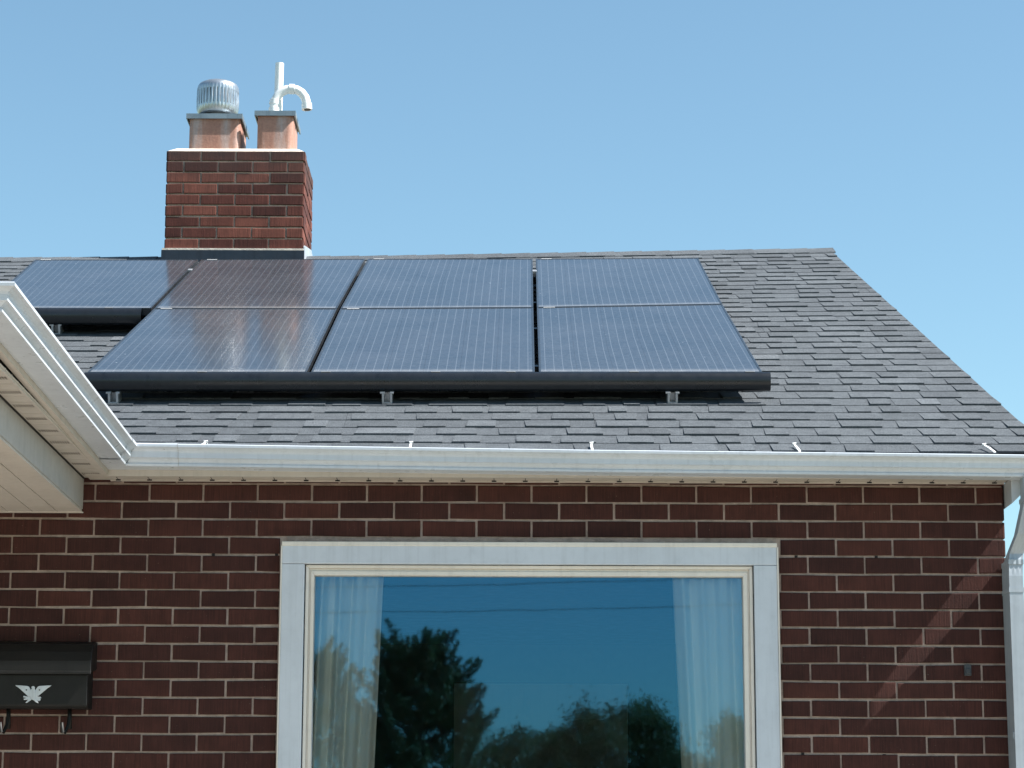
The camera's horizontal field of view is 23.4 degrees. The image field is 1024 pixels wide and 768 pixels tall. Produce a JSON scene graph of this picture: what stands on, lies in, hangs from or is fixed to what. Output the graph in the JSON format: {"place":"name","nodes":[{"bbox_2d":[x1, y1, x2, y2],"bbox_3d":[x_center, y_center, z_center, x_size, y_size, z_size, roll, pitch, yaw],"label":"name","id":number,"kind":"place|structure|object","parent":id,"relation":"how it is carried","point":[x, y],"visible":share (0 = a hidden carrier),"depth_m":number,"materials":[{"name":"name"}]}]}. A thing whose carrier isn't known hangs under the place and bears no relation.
{"place":"outdoors","nodes":[
{"label":"outdoors","id":0,"kind":"place"},
{"bbox_2d":[0,0,1023,586],"label":"sky","id":1,"kind":"structure","parent":0,"point":[886,135],"materials":[{"name":"blue"}]},
{"label":"ground","id":2,"kind":"structure","parent":0,"visible":0},
{"bbox_2d":[0,62,1023,767],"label":"brick house","id":3,"kind":"structure","parent":2,"relation":"on","point":[842,494],"depth_m":9.43,"materials":[{"name":"brick"}]},
{"bbox_2d":[0,642,97,733],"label":"mailbox","id":4,"kind":"object","parent":3,"relation":"attached to","point":[46,675],"visible":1,"depth_m":9.19,"materials":[{"name":"black metal"}]},
{"bbox_2d":[34,307,141,333],"bbox_3d":[-2.148,-0.293,11.769,0.780,0.133,0.141,0,-12,0],"label":"array skirt","id":5,"kind":"object","parent":3,"relation":"attached to","point":[56,319],"visible":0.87,"depth_m":11.72,"materials":[{"name":"metal"}]},
{"bbox_2d":[312,577,383,767],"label":"curtain","id":6,"kind":"object","parent":3,"relation":"hanging from","point":[348,619],"visible":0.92,"depth_m":9.38,"materials":[{"name":"fabric"}]},
{"bbox_2d":[84,371,770,403],"bbox_3d":[-0.345,0.021,10.213,2.821,0.159,0.121,0,-12,-1],"label":"array skirt","id":7,"kind":"object","parent":3,"relation":"attached to","point":[109,383],"visible":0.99,"depth_m":10.16,"materials":[{"name":"metal"}]},
{"bbox_2d":[327,328,537,346],"bbox_3d":[-0.338,-0.213,11.465,2.644,0.139,0.070,1,-12,-2],"label":"mounting rail","id":8,"kind":"object","parent":3,"relation":"attached to","point":[535,332],"visible":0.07,"depth_m":11.46,"materials":[{"name":"black metal"}]},
{"bbox_2d":[537,304,761,371],"bbox_3d":[0.570,-0.200,11.072,0.923,0.710,1.638,0,-12,0],"label":"solar panel","id":9,"kind":"object","parent":8,"relation":"attached to","point":[680,338],"visible":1,"depth_m":10.95,"materials":[{"name":"blue glass"}]},
{"bbox_2d":[276,541,781,767],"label":"window","id":10,"kind":"structure","parent":3,"relation":"in","point":[756,564],"depth_m":9.37,"materials":[{"name":"white wood"}]},
{"bbox_2d":[533,302,536,310],"bbox_3d":[-0.759,-0.355,12.180,3.486,0.161,0.070,1,-12,-3],"label":"mounting rail","id":11,"kind":"object","parent":3,"relation":"attached to","point":[534,306],"depth_m":12.20,"materials":[{"name":"black metal"}]},
{"bbox_2d":[11,259,197,314],"bbox_3d":[-2.125,-0.498,12.535,0.873,0.655,1.508,0,-12,0],"label":"solar panel","id":12,"kind":"object","parent":11,"relation":"attached to","point":[147,286],"visible":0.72,"depth_m":12.54,"materials":[{"name":"blue glass"}]},
{"bbox_2d":[155,259,364,314],"bbox_3d":[-1.246,-0.501,12.570,0.905,0.671,1.546,0,-12,0],"label":"solar panel","id":13,"kind":"object","parent":11,"relation":"attached to","point":[276,283],"visible":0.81,"depth_m":12.49,"materials":[{"name":"blue glass"}]},
{"bbox_2d":[341,259,532,308],"bbox_3d":[-0.352,-0.502,12.592,0.931,0.676,1.559,0,-12,0],"label":"solar panel","id":14,"kind":"object","parent":11,"relation":"attached to","point":[443,283],"visible":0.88,"depth_m":12.52,"materials":[{"name":"blue glass"}]},
{"bbox_2d":[536,258,721,306],"bbox_3d":[0.566,-0.510,12.652,0.899,0.677,1.560,0,-12,0],"label":"solar panel","id":15,"kind":"object","parent":11,"relation":"attached to","point":[586,282],"visible":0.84,"depth_m":12.60,"materials":[{"name":"blue glass"}]},
{"bbox_2d":[672,578,743,767],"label":"curtain","id":16,"kind":"object","parent":3,"relation":"hanging from","point":[708,635],"visible":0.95,"depth_m":9.38,"materials":[{"name":"fabric"}]},
{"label":"rail","id":17,"kind":"object","parent":3,"relation":"on","visible":0},
{"bbox_2d":[88,308,336,371],"bbox_3d":[-1.288,-0.186,10.959,0.915,0.656,1.511,0,-12,0],"label":"solar panel","id":18,"kind":"object","parent":17,"relation":"attached to","point":[213,340],"visible":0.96,"depth_m":10.88,"materials":[{"name":"blue glass"}]},
{"bbox_2d":[311,307,534,371],"bbox_3d":[-0.363,-0.190,11.000,0.933,0.671,1.545,0,-12,0],"label":"solar panel","id":19,"kind":"object","parent":17,"relation":"attached to","point":[431,339],"visible":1,"depth_m":10.91,"materials":[{"name":"blue glass"}]}
]}

